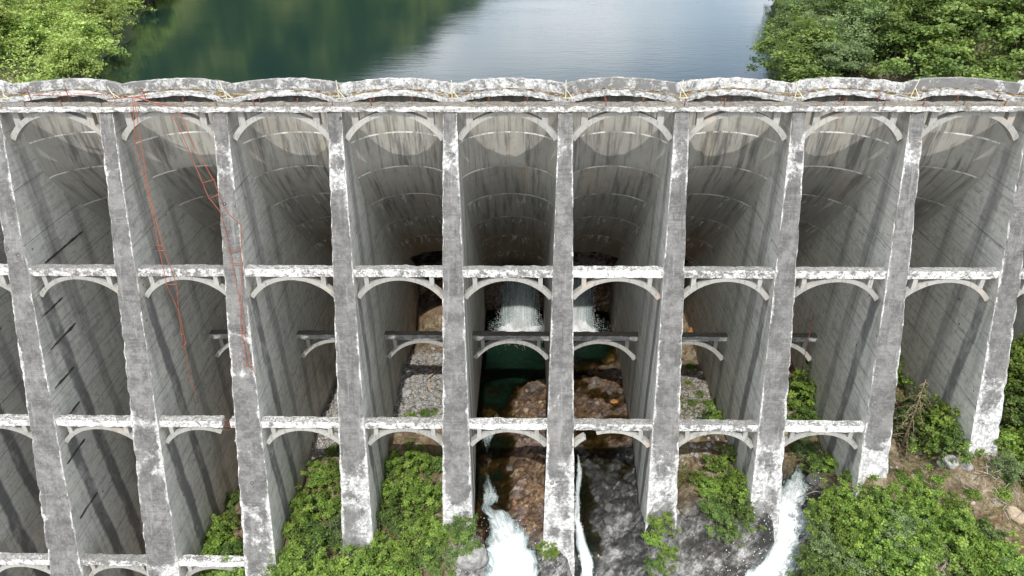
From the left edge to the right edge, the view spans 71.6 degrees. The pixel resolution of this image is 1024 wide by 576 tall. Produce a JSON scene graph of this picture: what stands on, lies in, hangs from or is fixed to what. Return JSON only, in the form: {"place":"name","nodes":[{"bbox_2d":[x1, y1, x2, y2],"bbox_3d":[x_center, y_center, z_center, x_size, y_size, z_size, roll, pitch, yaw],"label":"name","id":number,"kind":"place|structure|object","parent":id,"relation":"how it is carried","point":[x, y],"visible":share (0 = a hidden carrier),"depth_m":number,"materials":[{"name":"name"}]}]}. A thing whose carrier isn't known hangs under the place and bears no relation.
{"place":"outdoors","nodes":[
{"label":"outdoors","id":0,"kind":"place"},
{"bbox_2d":[91,0,779,83],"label":"lake","id":1,"kind":"structure","parent":0,"point":[339,41],"depth_m":101.48,"materials":[{"name":"green liquid"}]},
{"bbox_2d":[0,0,1023,575],"bbox_3d":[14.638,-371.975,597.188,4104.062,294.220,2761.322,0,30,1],"label":"ground","id":2,"kind":"structure","parent":0,"point":[616,488],"depth_m":56.11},
{"bbox_2d":[0,0,25,31],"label":"broadleaf tree","id":3,"kind":"object","parent":2,"relation":"on","point":[8,11],"visible":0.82,"depth_m":80.71,"materials":[{"name":"green plant"}]},
{"bbox_2d":[0,9,63,60],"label":"broadleaf tree","id":4,"kind":"object","parent":2,"relation":"on","point":[25,36],"visible":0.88,"depth_m":81.50,"materials":[{"name":"green plant"}]},
{"bbox_2d":[18,0,53,27],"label":"broadleaf tree","id":5,"kind":"object","parent":2,"relation":"on","point":[35,6],"visible":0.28,"depth_m":90.59,"materials":[{"name":"green plant"}]},
{"bbox_2d":[35,2,100,34],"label":"broadleaf tree","id":6,"kind":"object","parent":2,"relation":"on","point":[50,12],"visible":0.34,"depth_m":91.39,"materials":[{"name":"green plant"}]},
{"bbox_2d":[33,29,108,77],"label":"broadleaf tree","id":7,"kind":"object","parent":2,"relation":"on","point":[68,63],"visible":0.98,"depth_m":76.91,"materials":[{"name":"green plant"}]},
{"bbox_2d":[0,0,143,82],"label":"undergrowth","id":8,"kind":"object","parent":2,"relation":"on","point":[25,59],"visible":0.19,"depth_m":77.57,"materials":[{"name":"green plant"}]},
{"bbox_2d":[43,11,130,62],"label":"broadleaf tree","id":9,"kind":"object","parent":2,"relation":"on","point":[92,31],"visible":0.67,"depth_m":85.82,"materials":[{"name":"green plant"}]},
{"bbox_2d":[66,0,129,38],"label":"broadleaf tree","id":10,"kind":"object","parent":2,"relation":"on","point":[105,12],"visible":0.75,"depth_m":97.66,"materials":[{"name":"green plant"}]},
{"bbox_2d":[200,530,243,554],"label":"shrub","id":11,"kind":"object","parent":2,"relation":"on","point":[216,542],"visible":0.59,"depth_m":55.83,"materials":[{"name":"green plant"}]},
{"bbox_2d":[205,511,240,549],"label":"shrub","id":12,"kind":"object","parent":2,"relation":"on","point":[221,523],"visible":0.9,"depth_m":57.70,"materials":[{"name":"green plant"}]},
{"bbox_2d":[211,535,243,575],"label":"shrub","id":13,"kind":"object","parent":2,"relation":"on","point":[227,547],"visible":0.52,"depth_m":54.69,"materials":[{"name":"green plant"}]},
{"bbox_2d":[282,510,311,550],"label":"shrub","id":14,"kind":"object","parent":2,"relation":"on","point":[288,531],"visible":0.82,"depth_m":53.73,"materials":[{"name":"green plant"}]},
{"bbox_2d":[266,533,338,575],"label":"shrub","id":15,"kind":"object","parent":2,"relation":"on","point":[290,562],"visible":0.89,"depth_m":51.39,"materials":[{"name":"green plant"}]},
{"bbox_2d":[288,481,317,521],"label":"shrub","id":16,"kind":"object","parent":2,"relation":"on","point":[296,507],"visible":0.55,"depth_m":56.05,"materials":[{"name":"green plant"}]},
{"bbox_2d":[288,475,341,523],"bbox_3d":[-15.141,17.076,55.951,4.699,3.170,4.313,-20,35,-30],"label":"shrub","id":17,"kind":"object","parent":2,"relation":"on","point":[331,507],"visible":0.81,"depth_m":55.33,"materials":[{"name":"green plant"}]},
{"bbox_2d":[288,517,342,567],"bbox_3d":[-14.609,18.819,53.280,4.354,3.090,4.863,-13,32,-20],"label":"shrub","id":18,"kind":"object","parent":2,"relation":"on","point":[318,531],"visible":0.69,"depth_m":52.88,"materials":[{"name":"green plant"}]},
{"bbox_2d":[299,459,332,491],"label":"shrub","id":19,"kind":"object","parent":2,"relation":"on","point":[315,478],"visible":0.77,"depth_m":57.77,"materials":[{"name":"green plant"}]},
{"bbox_2d":[298,552,339,575],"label":"shrub","id":20,"kind":"object","parent":2,"relation":"on","point":[320,568],"visible":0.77,"depth_m":50.64,"materials":[{"name":"green plant"}]},
{"bbox_2d":[319,455,340,488],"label":"shrub","id":21,"kind":"object","parent":2,"relation":"on","point":[335,471],"visible":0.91,"depth_m":57.17,"materials":[{"name":"green plant"}]},
{"bbox_2d":[322,511,342,550],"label":"shrub","id":22,"kind":"object","parent":2,"relation":"on","point":[335,529],"visible":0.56,"depth_m":53.63,"materials":[{"name":"green plant"}]},
{"bbox_2d":[327,553,365,575],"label":"shrub","id":23,"kind":"object","parent":2,"relation":"on","point":[338,569],"visible":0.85,"depth_m":50.03,"materials":[{"name":"green plant"}]},
{"bbox_2d":[336,541,393,575],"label":"shrub","id":24,"kind":"object","parent":2,"relation":"on","point":[368,569],"visible":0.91,"depth_m":50.43,"materials":[{"name":"green plant"}]},
{"bbox_2d":[348,528,393,572],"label":"shrub","id":25,"kind":"object","parent":2,"relation":"on","point":[378,535],"visible":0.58,"depth_m":51.35,"materials":[{"name":"green plant"}]},
{"bbox_2d":[375,493,414,545],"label":"shrub","id":26,"kind":"object","parent":2,"relation":"on","point":[391,517],"visible":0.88,"depth_m":52.88,"materials":[{"name":"green plant"}]},
{"bbox_2d":[384,448,412,480],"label":"shrub","id":27,"kind":"object","parent":2,"relation":"on","point":[398,466],"visible":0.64,"depth_m":57.55,"materials":[{"name":"green plant"}]},
{"bbox_2d":[377,536,423,575],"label":"shrub","id":28,"kind":"object","parent":2,"relation":"on","point":[399,553],"visible":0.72,"depth_m":51.13,"materials":[{"name":"green plant"}]},
{"bbox_2d":[383,560,422,575],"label":"shrub","id":29,"kind":"object","parent":2,"relation":"on","point":[399,571],"visible":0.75,"depth_m":50.84,"materials":[{"name":"green plant"}]},
{"bbox_2d":[379,470,430,511],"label":"shrub","id":30,"kind":"object","parent":2,"relation":"on","point":[410,491],"visible":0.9,"depth_m":54.44,"materials":[{"name":"green plant"}]},
{"bbox_2d":[389,439,440,480],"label":"shrub","id":31,"kind":"object","parent":2,"relation":"on","point":[414,454],"visible":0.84,"depth_m":57.32,"materials":[{"name":"green plant"}]},
{"bbox_2d":[395,507,439,550],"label":"shrub","id":32,"kind":"object","parent":2,"relation":"on","point":[418,519],"visible":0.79,"depth_m":52.11,"materials":[{"name":"green plant"}]},
{"bbox_2d":[401,476,442,516],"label":"shrub","id":33,"kind":"object","parent":2,"relation":"on","point":[435,491],"visible":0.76,"depth_m":53.85,"materials":[{"name":"green plant"}]},
{"bbox_2d":[405,541,455,575],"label":"shrub","id":34,"kind":"object","parent":2,"relation":"on","point":[430,565],"visible":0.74,"depth_m":50.73,"materials":[{"name":"green plant"}]},
{"bbox_2d":[412,516,455,560],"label":"shrub","id":35,"kind":"object","parent":2,"relation":"on","point":[437,530],"visible":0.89,"depth_m":50.55,"materials":[{"name":"green plant"}]},
{"bbox_2d":[437,512,484,565],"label":"shrub","id":36,"kind":"object","parent":2,"relation":"on","point":[466,533],"visible":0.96,"depth_m":50.36,"materials":[{"name":"green plant"}]},
{"bbox_2d":[453,541,487,570],"bbox_3d":[-3.060,19.272,51.072,2.469,2.003,2.442,7,22,32],"label":"boulder","id":37,"kind":"object","parent":2,"relation":"on","point":[477,559],"visible":0.62,"depth_m":50.22,"materials":[{"name":"stone"}]},
{"bbox_2d":[0,76,1023,575],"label":"dam","id":38,"kind":"structure","parent":2,"relation":"on","point":[868,232],"depth_m":50.10,"materials":[{"name":"concrete"}]},
{"bbox_2d":[132,98,198,401],"bbox_3d":[-23.403,-1.623,48.240,0.908,21.661,3.526,-11,32,-18],"label":"hanging ladder","id":39,"kind":"object","parent":38,"relation":"hanging from","point":[159,250],"visible":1,"depth_m":46.44,"materials":[{"name":"metal"}]},
{"bbox_2d":[172,112,255,375],"bbox_3d":[-18.894,-2.819,47.043,2.136,16.877,6.543,-17,34,-27],"label":"hanging ladder","id":40,"kind":"object","parent":38,"relation":"hanging from","point":[226,237],"visible":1,"depth_m":46.43,"materials":[{"name":"metal"}]},
{"bbox_2d":[460,504,554,575],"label":"cascade","id":41,"kind":"object","parent":38,"relation":"attached to","point":[510,553],"visible":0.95,"depth_m":52.58,"materials":[{"name":"white liquid"}]},
{"bbox_2d":[490,277,543,345],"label":"waterfall","id":42,"kind":"structure","parent":38,"relation":"attached to","point":[519,310],"depth_m":75.35,"materials":[{"name":"white liquid"}]},
{"bbox_2d":[574,454,596,575],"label":"cascade","id":43,"kind":"object","parent":38,"relation":"attached to","point":[585,557],"visible":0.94,"depth_m":53.20,"materials":[{"name":"white liquid"}]},
{"bbox_2d":[573,277,611,331],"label":"waterfall","id":44,"kind":"structure","parent":38,"relation":"attached to","point":[583,315],"depth_m":75.22,"materials":[{"name":"white liquid"}]},
{"bbox_2d":[703,464,821,575],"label":"cascade","id":45,"kind":"object","parent":38,"relation":"attached to","point":[779,560],"visible":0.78,"depth_m":51.68,"materials":[{"name":"white liquid"}]},
{"bbox_2d":[310,354,729,463],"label":"gravel","id":46,"kind":"structure","parent":2,"relation":"on","point":[425,378],"depth_m":64.71,"materials":[{"name":"grey gravel"}]},
{"bbox_2d":[293,354,1023,572],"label":"ground cover","id":47,"kind":"object","parent":2,"relation":"on","point":[686,471],"visible":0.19,"depth_m":53.73,"materials":[{"name":"green plant"}]},
{"bbox_2d":[642,554,674,575],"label":"shrub","id":48,"kind":"object","parent":2,"relation":"on","point":[655,564],"visible":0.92,"depth_m":49.94,"materials":[{"name":"green plant"}]},
{"bbox_2d":[645,511,680,536],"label":"shrub","id":49,"kind":"object","parent":2,"relation":"on","point":[655,523],"visible":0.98,"depth_m":50.01,"materials":[{"name":"green plant"}]},
{"bbox_2d":[694,475,724,503],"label":"shrub","id":50,"kind":"object","parent":2,"relation":"on","point":[710,489],"visible":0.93,"depth_m":52.33,"materials":[{"name":"green plant"}]},
{"bbox_2d":[696,492,739,537],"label":"shrub","id":51,"kind":"object","parent":2,"relation":"on","point":[719,514],"visible":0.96,"depth_m":50.50,"materials":[{"name":"green plant"}]},
{"bbox_2d":[701,443,737,482],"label":"shrub","id":52,"kind":"object","parent":2,"relation":"on","point":[720,463],"visible":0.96,"depth_m":54.23,"materials":[{"name":"green plant"}]},
{"bbox_2d":[713,469,749,504],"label":"shrub","id":53,"kind":"object","parent":2,"relation":"on","point":[732,487],"visible":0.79,"depth_m":51.75,"materials":[{"name":"green plant"}]},
{"bbox_2d":[723,498,766,532],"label":"shrub","id":54,"kind":"object","parent":2,"relation":"on","point":[744,512],"visible":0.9,"depth_m":50.23,"materials":[{"name":"green plant"}]},
{"bbox_2d":[768,0,825,43],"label":"broadleaf tree","id":55,"kind":"object","parent":2,"relation":"on","point":[786,5],"visible":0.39,"depth_m":91.10,"materials":[{"name":"green plant"}]},
{"bbox_2d":[787,373,815,416],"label":"shrub","id":56,"kind":"object","parent":2,"relation":"on","point":[799,397],"visible":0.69,"depth_m":58.56,"materials":[{"name":"green plant"}]},
{"bbox_2d":[745,4,858,77],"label":"broadleaf tree","id":57,"kind":"object","parent":2,"relation":"on","point":[809,36],"visible":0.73,"depth_m":76.42,"materials":[{"name":"green plant"}]},
{"bbox_2d":[785,435,821,462],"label":"shrub","id":58,"kind":"object","parent":2,"relation":"on","point":[799,447],"visible":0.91,"depth_m":55.68,"materials":[{"name":"green plant"}]},
{"bbox_2d":[767,41,843,82],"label":"broadleaf tree","id":59,"kind":"object","parent":2,"relation":"on","point":[793,76],"visible":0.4,"depth_m":73.08,"materials":[{"name":"green plant"}]},
{"bbox_2d":[792,538,836,575],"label":"shrub","id":60,"kind":"object","parent":2,"relation":"on","point":[824,562],"visible":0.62,"depth_m":48.56,"materials":[{"name":"green plant"}]},
{"bbox_2d":[785,545,846,575],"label":"shrub","id":61,"kind":"object","parent":2,"relation":"on","point":[811,563],"visible":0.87,"depth_m":48.05,"materials":[{"name":"green plant"}]},
{"bbox_2d":[800,449,833,477],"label":"shrub","id":62,"kind":"object","parent":2,"relation":"on","point":[815,462],"visible":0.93,"depth_m":54.21,"materials":[{"name":"green plant"}]},
{"bbox_2d":[806,511,847,553],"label":"shrub","id":63,"kind":"object","parent":2,"relation":"on","point":[826,530],"visible":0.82,"depth_m":48.65,"materials":[{"name":"green plant"}]},
{"bbox_2d":[805,522,849,566],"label":"shrub","id":64,"kind":"object","parent":2,"relation":"on","point":[830,551],"visible":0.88,"depth_m":48.45,"materials":[{"name":"green plant"}]},
{"bbox_2d":[803,482,862,537],"bbox_3d":[22.583,15.669,49.967,3.915,3.430,4.265,12,32,20],"label":"shrub","id":65,"kind":"object","parent":2,"relation":"on","point":[822,511],"visible":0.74,"depth_m":49.52,"materials":[{"name":"green plant"}]},
{"bbox_2d":[800,33,881,78],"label":"broadleaf tree","id":66,"kind":"object","parent":2,"relation":"on","point":[851,50],"visible":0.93,"depth_m":72.49,"materials":[{"name":"green plant"}]},
{"bbox_2d":[830,519,872,551],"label":"shrub","id":67,"kind":"object","parent":2,"relation":"on","point":[848,536],"visible":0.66,"depth_m":47.99,"materials":[{"name":"green plant"}]},
{"bbox_2d":[834,503,879,538],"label":"shrub","id":68,"kind":"object","parent":2,"relation":"on","point":[839,512],"visible":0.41,"depth_m":48.53,"materials":[{"name":"green plant"}]},
{"bbox_2d":[839,481,876,514],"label":"shrub","id":69,"kind":"object","parent":2,"relation":"on","point":[855,501],"visible":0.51,"depth_m":49.20,"materials":[{"name":"green plant"}]},
{"bbox_2d":[818,0,900,53],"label":"broadleaf tree","id":70,"kind":"object","parent":2,"relation":"on","point":[859,20],"visible":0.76,"depth_m":75.51,"materials":[{"name":"green plant"}]},
{"bbox_2d":[835,499,903,545],"bbox_3d":[24.440,15.748,48.201,4.385,2.858,3.725,15,33,24],"label":"shrub","id":71,"kind":"object","parent":2,"relation":"on","point":[866,515],"visible":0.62,"depth_m":47.56,"materials":[{"name":"green plant"}]},
{"bbox_2d":[838,513,906,560],"bbox_3d":[24.711,16.430,47.627,4.102,3.163,4.469,-12,32,-19],"label":"shrub","id":72,"kind":"object","parent":2,"relation":"on","point":[860,523],"visible":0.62,"depth_m":47.22,"materials":[{"name":"green plant"}]},
{"bbox_2d":[865,505,924,549],"bbox_3d":[25.852,15.977,47.543,3.901,3.330,3.002,-5,30,-8],"label":"shrub","id":73,"kind":"object","parent":2,"relation":"on","point":[905,517],"visible":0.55,"depth_m":46.83,"materials":[{"name":"green plant"}]},
{"bbox_2d":[867,477,923,521],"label":"shrub","id":74,"kind":"object","parent":2,"relation":"on","point":[886,505],"visible":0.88,"depth_m":47.72,"materials":[{"name":"green plant"}]},
{"bbox_2d":[861,0,939,57],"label":"broadleaf tree","id":75,"kind":"object","parent":2,"relation":"on","point":[900,20],"visible":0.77,"depth_m":72.13,"materials":[{"name":"green plant"}]},
{"bbox_2d":[860,521,949,575],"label":"shrub","id":76,"kind":"object","parent":2,"relation":"on","point":[921,563],"visible":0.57,"depth_m":46.55,"materials":[{"name":"green plant"}]},
{"bbox_2d":[888,523,927,565],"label":"shrub","id":77,"kind":"object","parent":2,"relation":"on","point":[902,544],"visible":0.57,"depth_m":46.50,"materials":[{"name":"green plant"}]},
{"bbox_2d":[876,550,942,575],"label":"shrub","id":78,"kind":"object","parent":2,"relation":"on","point":[924,571],"visible":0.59,"depth_m":46.07,"materials":[{"name":"green plant"}]},
{"bbox_2d":[872,0,948,54],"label":"broadleaf tree","id":79,"kind":"object","parent":2,"relation":"on","point":[911,17],"visible":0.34,"depth_m":73.23,"materials":[{"name":"green plant"}]},
{"bbox_2d":[798,1,1023,80],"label":"undergrowth","id":80,"kind":"object","parent":2,"relation":"on","point":[973,28],"visible":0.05,"depth_m":72.26,"materials":[{"name":"green plant"}]},
{"bbox_2d":[892,380,932,463],"bbox_3d":[29.154,9.517,51.703,4.245,7.218,4.362,-13,32,-20],"label":"conifer","id":81,"kind":"object","parent":2,"relation":"on","point":[905,417],"visible":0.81,"depth_m":51.28,"materials":[{"name":"green plant"}]},
{"bbox_2d":[898,476,944,517],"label":"shrub","id":82,"kind":"object","parent":2,"relation":"on","point":[924,508],"visible":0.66,"depth_m":48.75,"materials":[{"name":"green plant"}]},
{"bbox_2d":[899,525,948,565],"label":"shrub","id":83,"kind":"object","parent":2,"relation":"on","point":[935,555],"visible":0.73,"depth_m":46.05,"materials":[{"name":"green plant"}]},
{"bbox_2d":[905,424,946,469],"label":"shrub","id":84,"kind":"object","parent":2,"relation":"on","point":[915,448],"visible":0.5,"depth_m":51.50,"materials":[{"name":"green plant"}]},
{"bbox_2d":[859,23,994,77],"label":"broadleaf tree","id":85,"kind":"object","parent":2,"relation":"on","point":[931,53],"visible":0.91,"depth_m":70.65,"materials":[{"name":"green plant"}]},
{"bbox_2d":[912,517,959,556],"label":"shrub","id":86,"kind":"object","parent":2,"relation":"on","point":[926,533],"visible":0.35,"depth_m":46.88,"materials":[{"name":"green plant"}]},
{"bbox_2d":[926,423,976,469],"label":"shrub","id":87,"kind":"object","parent":2,"relation":"on","point":[963,445],"visible":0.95,"depth_m":49.54,"materials":[{"name":"green plant"}]},
{"bbox_2d":[913,502,993,566],"bbox_3d":[29.064,16.191,46.741,4.335,3.536,4.723,19,35,30],"label":"shrub","id":88,"kind":"object","parent":2,"relation":"on","point":[967,527],"visible":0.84,"depth_m":46.07,"materials":[{"name":"green plant"}]},
{"bbox_2d":[888,0,1022,37],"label":"broadleaf tree","id":89,"kind":"object","parent":2,"relation":"on","point":[963,8],"visible":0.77,"depth_m":70.60,"materials":[{"name":"green plant"}]},
{"bbox_2d":[912,394,1002,456],"bbox_3d":[31.879,9.767,50.964,5.625,4.279,5.163,15,34,25],"label":"shrub","id":90,"kind":"object","parent":2,"relation":"on","point":[944,422],"visible":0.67,"depth_m":50.71,"materials":[{"name":"green plant"}]},
{"bbox_2d":[936,494,982,536],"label":"shrub","id":91,"kind":"object","parent":2,"relation":"on","point":[963,513],"visible":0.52,"depth_m":47.79,"materials":[{"name":"green plant"}]},
{"bbox_2d":[944,552,985,575],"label":"shrub","id":92,"kind":"object","parent":2,"relation":"on","point":[977,571],"visible":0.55,"depth_m":45.54,"materials":[{"name":"green plant"}]},
{"bbox_2d":[942,528,989,572],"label":"shrub","id":93,"kind":"object","parent":2,"relation":"on","point":[970,540],"visible":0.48,"depth_m":45.85,"materials":[{"name":"green plant"}]},
{"bbox_2d":[915,0,1023,26],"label":"broadleaf tree","id":94,"kind":"object","parent":2,"relation":"on","point":[997,6],"visible":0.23,"depth_m":71.50,"materials":[{"name":"green plant"}]},
{"bbox_2d":[935,53,1021,81],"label":"broadleaf tree","id":95,"kind":"object","parent":2,"relation":"on","point":[1001,76],"visible":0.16,"depth_m":69.10,"materials":[{"name":"green plant"}]},
{"bbox_2d":[950,56,1018,77],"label":"broadleaf tree","id":96,"kind":"object","parent":2,"relation":"on","point":[992,62],"visible":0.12,"depth_m":69.77,"materials":[{"name":"green plant"}]},
{"bbox_2d":[968,530,1012,574],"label":"shrub","id":97,"kind":"object","parent":2,"relation":"on","point":[994,554],"visible":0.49,"depth_m":45.53,"materials":[{"name":"green plant"}]},
{"bbox_2d":[975,527,1023,575],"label":"shrub","id":98,"kind":"object","parent":2,"relation":"on","point":[992,567],"visible":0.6,"depth_m":45.15,"materials":[{"name":"green plant"}]},
{"bbox_2d":[978,18,1023,77],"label":"broadleaf tree","id":99,"kind":"object","parent":2,"relation":"on","point":[1011,36],"visible":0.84,"depth_m":70.43,"materials":[{"name":"green plant"}]},
{"bbox_2d":[985,442,1023,482],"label":"shrub","id":100,"kind":"object","parent":2,"relation":"on","point":[1004,463],"visible":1,"depth_m":47.25,"materials":[{"name":"green plant"}]},
{"bbox_2d":[997,424,1023,471],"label":"shrub","id":101,"kind":"object","parent":2,"relation":"on","point":[1014,445],"visible":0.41,"depth_m":49.28,"materials":[{"name":"green plant"}]},
{"bbox_2d":[998,426,1023,462],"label":"shrub","id":102,"kind":"object","parent":2,"relation":"on","point":[1006,437],"visible":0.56,"depth_m":49.21,"materials":[{"name":"green plant"}]},
{"bbox_2d":[1002,370,1023,425],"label":"shrub","id":103,"kind":"object","parent":2,"relation":"on","point":[1011,398],"visible":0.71,"depth_m":51.57,"materials":[{"name":"green plant"}]},
{"bbox_2d":[1007,333,1023,379],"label":"shrub","id":104,"kind":"object","parent":2,"relation":"on","point":[1017,357],"visible":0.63,"depth_m":52.52,"materials":[{"name":"green plant"}]},
{"bbox_2d":[475,309,627,557],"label":"stream","id":105,"kind":"structure","parent":0,"point":[508,370],"depth_m":66.32,"materials":[{"name":"liquid"}]},
{"bbox_2d":[482,416,497,513],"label":"rapids","id":106,"kind":"structure","parent":105,"relation":"on","point":[490,497],"depth_m":56.20,"materials":[{"name":"white liquid"}]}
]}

